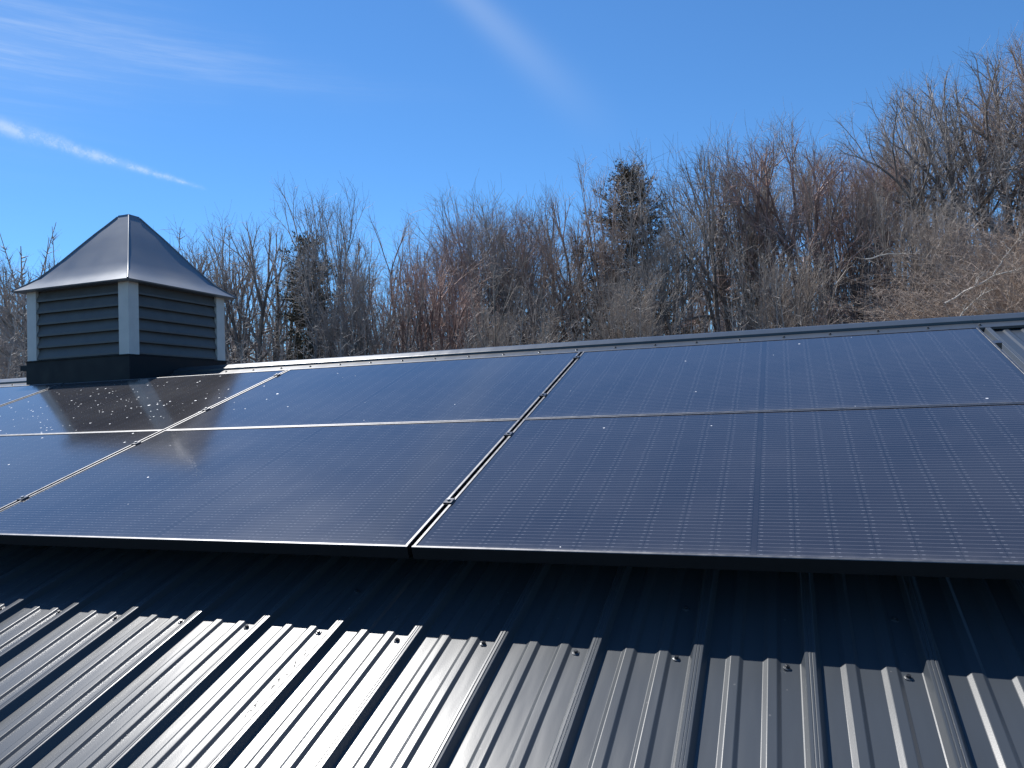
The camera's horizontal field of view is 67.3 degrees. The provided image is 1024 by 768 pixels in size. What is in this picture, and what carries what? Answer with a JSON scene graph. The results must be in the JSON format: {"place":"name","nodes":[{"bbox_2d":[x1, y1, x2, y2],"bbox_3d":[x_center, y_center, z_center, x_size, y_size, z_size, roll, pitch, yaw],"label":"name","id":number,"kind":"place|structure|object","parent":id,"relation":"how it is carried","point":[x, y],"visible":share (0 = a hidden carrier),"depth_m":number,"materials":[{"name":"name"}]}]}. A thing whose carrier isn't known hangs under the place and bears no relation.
{"place":"outdoors","nodes":[
{"label":"outdoors","id":0,"kind":"place"},
{"bbox_2d":[0,0,1023,364],"label":"sky","id":1,"kind":"structure","parent":0,"point":[152,111],"materials":[{"name":"blue"}]},
{"bbox_3d":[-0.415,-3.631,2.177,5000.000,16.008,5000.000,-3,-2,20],"label":"ground","id":2,"kind":"structure","parent":0,"visible":0},
{"bbox_2d":[0,246,37,378],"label":"bare tree","id":3,"kind":"object","parent":2,"relation":"on","point":[7,316],"visible":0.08,"depth_m":36.09,"materials":[{"name":"brown plant"}]},
{"bbox_2d":[0,252,57,378],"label":"bare tree","id":4,"kind":"object","parent":2,"relation":"on","point":[8,312],"visible":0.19,"depth_m":33.22,"materials":[{"name":"brown plant"}]},
{"bbox_2d":[153,227,302,363],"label":"bare tree","id":5,"kind":"object","parent":2,"relation":"on","point":[203,259],"visible":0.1,"depth_m":37.52,"materials":[{"name":"brown plant"}]},
{"bbox_2d":[155,200,336,363],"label":"bare tree","id":6,"kind":"object","parent":2,"relation":"on","point":[251,268],"visible":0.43,"depth_m":36.18,"materials":[{"name":"brown plant"}]},
{"bbox_2d":[266,230,351,360],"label":"pine tree","id":7,"kind":"object","parent":2,"relation":"on","point":[299,339],"visible":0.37,"depth_m":35.11,"materials":[{"name":"green plant"}]},
{"bbox_2d":[264,170,386,359],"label":"bare tree","id":8,"kind":"object","parent":2,"relation":"on","point":[337,235],"visible":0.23,"depth_m":38.90,"materials":[{"name":"brown plant"}]},
{"bbox_2d":[267,172,417,358],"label":"bare tree","id":9,"kind":"object","parent":2,"relation":"on","point":[305,289],"visible":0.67,"depth_m":31.98,"materials":[{"name":"brown plant"}]},
{"bbox_2d":[293,260,442,358],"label":"sapling","id":10,"kind":"object","parent":2,"relation":"on","point":[359,321],"visible":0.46,"depth_m":29.95,"materials":[{"name":"brown plant"}]},
{"bbox_2d":[329,200,461,354],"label":"bare tree","id":11,"kind":"object","parent":2,"relation":"on","point":[402,252],"visible":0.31,"depth_m":41.81,"materials":[{"name":"brown plant"}]},
{"bbox_2d":[332,232,502,354],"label":"bare tree","id":12,"kind":"object","parent":2,"relation":"on","point":[435,320],"visible":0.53,"depth_m":33.00,"materials":[{"name":"brown plant"}]},
{"bbox_2d":[414,181,549,349],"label":"bare tree","id":13,"kind":"object","parent":2,"relation":"on","point":[459,248],"visible":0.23,"depth_m":39.40,"materials":[{"name":"brown plant"}]},
{"bbox_2d":[389,177,586,350],"bbox_3d":[0.181,-3.287,40.440,9.642,15.306,13.211,-3,-2,27],"label":"bare tree","id":14,"kind":"object","parent":2,"relation":"on","point":[491,225],"visible":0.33,"depth_m":37.92,"materials":[{"name":"brown plant"}]},
{"bbox_2d":[389,179,587,351],"bbox_3d":[-0.853,-3.024,39.226,11.703,15.150,8.639,-3,-2,34],"label":"bare tree","id":15,"kind":"object","parent":2,"relation":"on","point":[456,293],"visible":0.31,"depth_m":38.30,"materials":[{"name":"brown plant"}]},
{"bbox_2d":[442,253,576,349],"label":"sapling","id":16,"kind":"object","parent":2,"relation":"on","point":[496,339],"visible":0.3,"depth_m":29.53,"materials":[{"name":"brown plant"}]},
{"bbox_2d":[0,152,1022,377],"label":"distant woods","id":17,"kind":"object","parent":2,"relation":"on","point":[269,311],"visible":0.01,"depth_m":51.39,"materials":[{"name":"brown plant"}]},
{"bbox_2d":[0,312,1023,767],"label":"barn","id":18,"kind":"structure","parent":2,"relation":"on","point":[138,658],"depth_m":1.76,"materials":[{"name":"grey metal"}]},
{"bbox_2d":[11,214,236,384],"bbox_3d":[-2.892,-0.581,5.828,1.090,1.424,1.090,-3,-2,20],"label":"cupola","id":19,"kind":"object","parent":18,"relation":"on","point":[124,297],"visible":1,"depth_m":5.48,"materials":[{"name":"metal"}]},
{"bbox_2d":[16,496,454,506],"bbox_3d":[-0.985,0.456,2.576,5.290,0.154,0.065,-3,16,20],"label":"mounting rail","id":20,"kind":"object","parent":18,"relation":"attached to","point":[447,501],"visible":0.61,"depth_m":2.28,"materials":[{"name":"metal"}]},
{"bbox_2d":[0,430,162,509],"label":"solar panel","id":21,"kind":"object","parent":20,"relation":"attached to","point":[31,464],"visible":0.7,"depth_m":3.37,"materials":[{"name":"blue glass"}]},
{"bbox_2d":[0,419,520,558],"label":"solar panel","id":22,"kind":"object","parent":20,"relation":"attached to","point":[385,490],"visible":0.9,"depth_m":2.61,"materials":[{"name":"blue glass"}]},
{"bbox_2d":[411,403,1023,579],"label":"solar panel","id":23,"kind":"object","parent":20,"relation":"attached to","point":[930,491],"visible":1,"depth_m":2.06,"materials":[{"name":"blue glass"}]},
{"bbox_2d":[131,432,512,445],"bbox_3d":[-0.811,0.290,3.084,5.290,0.154,0.065,-3,16,20],"label":"mounting rail","id":24,"kind":"object","parent":18,"relation":"attached to","point":[506,434],"visible":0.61,"depth_m":2.79,"materials":[{"name":"metal"}]},
{"bbox_2d":[203,393,546,410],"bbox_3d":[-1.488,0.193,3.792,7.030,0.154,0.065,-3,16,20],"label":"mounting rail","id":25,"kind":"object","parent":18,"relation":"attached to","point":[542,395],"visible":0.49,"depth_m":3.20,"materials":[{"name":"metal"}]},
{"bbox_2d":[0,383,63,405],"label":"solar panel","id":26,"kind":"object","parent":25,"relation":"attached to","point":[9,394],"visible":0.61,"depth_m":4.96,"materials":[{"name":"blue glass"}]},
{"bbox_2d":[0,370,287,434],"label":"solar panel","id":27,"kind":"object","parent":25,"relation":"attached to","point":[150,404],"visible":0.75,"depth_m":4.21,"materials":[{"name":"blue glass"}]},
{"bbox_2d":[166,351,580,429],"bbox_3d":[-0.621,0.041,3.694,1.727,0.036,1.004,-3,16,20],"label":"solar panel","id":28,"kind":"object","parent":25,"relation":"attached to","point":[495,388],"visible":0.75,"depth_m":3.60,"materials":[{"name":"blue glass"}]},
{"bbox_2d":[524,327,1023,418],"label":"solar panel","id":29,"kind":"object","parent":25,"relation":"attached to","point":[965,366],"visible":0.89,"depth_m":3.00,"materials":[{"name":"blue glass"}]},
{"bbox_2d":[46,340,1001,389],"bbox_3d":[-1.303,0.017,4.330,7.030,0.154,0.065,-3,16,20],"label":"mounting rail","id":30,"kind":"object","parent":18,"relation":"attached to","point":[998,343],"visible":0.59,"depth_m":3.16,"materials":[{"name":"metal"}]},
{"bbox_2d":[0,152,1023,378],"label":"thicket","id":31,"kind":"object","parent":2,"relation":"on","point":[23,353],"visible":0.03,"depth_m":28.19,"materials":[{"name":"brown plant"}]},
{"bbox_2d":[436,196,606,344],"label":"bare tree","id":32,"kind":"object","parent":2,"relation":"on","point":[514,303],"visible":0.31,"depth_m":36.84,"materials":[{"name":"brown plant"}]},
{"bbox_2d":[507,179,640,344],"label":"bare tree","id":33,"kind":"object","parent":2,"relation":"on","point":[556,264],"visible":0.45,"depth_m":34.83,"materials":[{"name":"brown plant"}]},
{"bbox_2d":[541,147,665,341],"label":"bare tree","id":34,"kind":"object","parent":2,"relation":"on","point":[604,257],"visible":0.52,"depth_m":32.92,"materials":[{"name":"brown plant"}]},
{"bbox_2d":[567,248,703,340],"bbox_3d":[4.293,-0.456,27.624,4.524,9.198,6.199,-4,-3,43],"label":"bush","id":35,"kind":"object","parent":2,"relation":"on","point":[644,325],"visible":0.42,"depth_m":27.63,"materials":[{"name":"brown plant"}]},
{"bbox_2d":[565,158,711,339],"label":"pine tree","id":36,"kind":"object","parent":2,"relation":"on","point":[627,171],"visible":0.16,"depth_m":34.77,"materials":[{"name":"green plant"}]},
{"bbox_2d":[593,134,746,336],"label":"bare tree","id":37,"kind":"object","parent":2,"relation":"on","point":[665,259],"visible":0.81,"depth_m":30.96,"materials":[{"name":"brown plant"}]},
{"bbox_2d":[640,150,754,332],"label":"bare tree","id":38,"kind":"object","parent":2,"relation":"on","point":[702,306],"visible":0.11,"depth_m":39.64,"materials":[{"name":"brown plant"}]},
{"bbox_2d":[651,118,817,333],"bbox_3d":[10.484,-4.617,36.205,6.648,16.261,10.353,-4,-3,42],"label":"bare tree","id":39,"kind":"object","parent":2,"relation":"on","point":[722,293],"visible":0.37,"depth_m":35.62,"materials":[{"name":"brown plant"}]},
{"bbox_2d":[626,109,880,331],"bbox_3d":[10.410,-5.057,35.655,12.054,15.928,8.797,-1,-2,-28],"label":"bare tree","id":40,"kind":"object","parent":2,"relation":"on","point":[733,220],"visible":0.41,"depth_m":35.26,"materials":[{"name":"brown plant"}]},
{"bbox_2d":[717,219,857,329],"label":"bare tree","id":41,"kind":"object","parent":2,"relation":"on","point":[810,292],"visible":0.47,"depth_m":27.96,"materials":[{"name":"brown plant"}]},
{"bbox_2d":[676,116,930,333],"bbox_3d":[12.148,-5.153,35.400,12.177,15.007,10.430,-4,-3,42],"label":"bare tree","id":42,"kind":"object","parent":2,"relation":"on","point":[758,205],"visible":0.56,"depth_m":33.81,"materials":[{"name":"brown plant"}]},
{"bbox_2d":[760,169,913,326],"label":"bare tree","id":43,"kind":"object","parent":2,"relation":"on","point":[863,215],"visible":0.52,"depth_m":31.65,"materials":[{"name":"brown plant"}]},
{"bbox_2d":[757,101,924,322],"bbox_3d":[15.927,-6.927,38.672,8.182,15.761,7.450,-1,-2,-20],"label":"bare tree","id":44,"kind":"object","parent":2,"relation":"on","point":[812,159],"visible":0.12,"depth_m":38.96,"materials":[{"name":"brown plant"}]},
{"bbox_2d":[783,124,938,322],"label":"bare tree","id":45,"kind":"object","parent":2,"relation":"on","point":[838,240],"visible":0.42,"depth_m":32.64,"materials":[{"name":"brown plant"}]},
{"bbox_2d":[823,76,976,319],"bbox_3d":[17.530,-7.548,34.880,6.892,13.602,6.894,1,-3,-29],"label":"bare tree","id":46,"kind":"object","parent":2,"relation":"on","point":[902,134],"visible":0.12,"depth_m":35.70,"materials":[{"name":"brown plant"}]},
{"bbox_2d":[816,169,1023,323],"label":"bramble","id":47,"kind":"object","parent":2,"relation":"on","point":[1006,295],"visible":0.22,"depth_m":23.08,"materials":[{"name":"plant"}]},
{"bbox_2d":[960,286,997,315],"bbox_3d":[12.353,-2.134,20.418,0.993,0.867,0.498,-3,-2,20],"label":"fallen branch","id":48,"kind":"object","parent":47,"relation":"on","point":[976,299],"visible":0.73,"depth_m":20.43,"materials":[{"name":"grey wood"}]},
{"bbox_2d":[945,257,1022,303],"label":"fallen branch","id":49,"kind":"object","parent":47,"relation":"on","point":[970,288],"visible":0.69,"depth_m":20.87,"materials":[{"name":"grey wood"}]},
{"bbox_2d":[993,228,1023,274],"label":"fallen branch","id":50,"kind":"object","parent":47,"relation":"on","point":[1009,251],"visible":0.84,"depth_m":21.60,"materials":[{"name":"grey wood"}]},
{"bbox_2d":[820,59,1023,283],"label":"bare tree","id":51,"kind":"object","parent":2,"relation":"on","point":[950,174],"visible":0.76,"depth_m":30.72,"materials":[{"name":"brown plant"}]},
{"bbox_2d":[856,163,989,318],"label":"bare tree","id":52,"kind":"object","parent":2,"relation":"on","point":[920,234],"visible":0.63,"depth_m":26.35,"materials":[{"name":"brown plant"}]},
{"bbox_2d":[865,239,929,260],"bbox_3d":[12.970,-4.453,25.820,2.055,0.882,0.806,-3,-2,33],"label":"fallen branch","id":53,"kind":"object","parent":52,"relation":"hanging from","point":[895,254],"visible":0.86,"depth_m":26.00,"materials":[{"name":"grey wood"}]},
{"bbox_2d":[847,69,1016,299],"bbox_3d":[17.619,-7.750,33.159,6.467,12.934,6.540,-1,-2,-23],"label":"bare tree","id":54,"kind":"object","parent":2,"relation":"on","point":[914,152],"visible":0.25,"depth_m":33.37,"materials":[{"name":"brown plant"}]},
{"bbox_2d":[866,32,1023,269],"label":"bare tree","id":55,"kind":"object","parent":2,"relation":"on","point":[992,87],"visible":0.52,"depth_m":30.85,"materials":[{"name":"brown plant"}]},
{"bbox_2d":[917,46,1023,253],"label":"bare tree","id":56,"kind":"object","parent":2,"relation":"on","point":[980,150],"visible":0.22,"depth_m":32.02,"materials":[{"name":"brown plant"}]},
{"bbox_2d":[965,20,1023,249],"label":"bare tree","id":57,"kind":"object","parent":2,"relation":"on","point":[1021,106],"visible":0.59,"depth_m":29.35,"materials":[{"name":"brown plant"}]},
{"bbox_2d":[989,32,1023,215],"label":"bare tree","id":58,"kind":"object","parent":2,"relation":"on","point":[1021,86],"visible":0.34,"depth_m":30.25,"materials":[{"name":"brown plant"}]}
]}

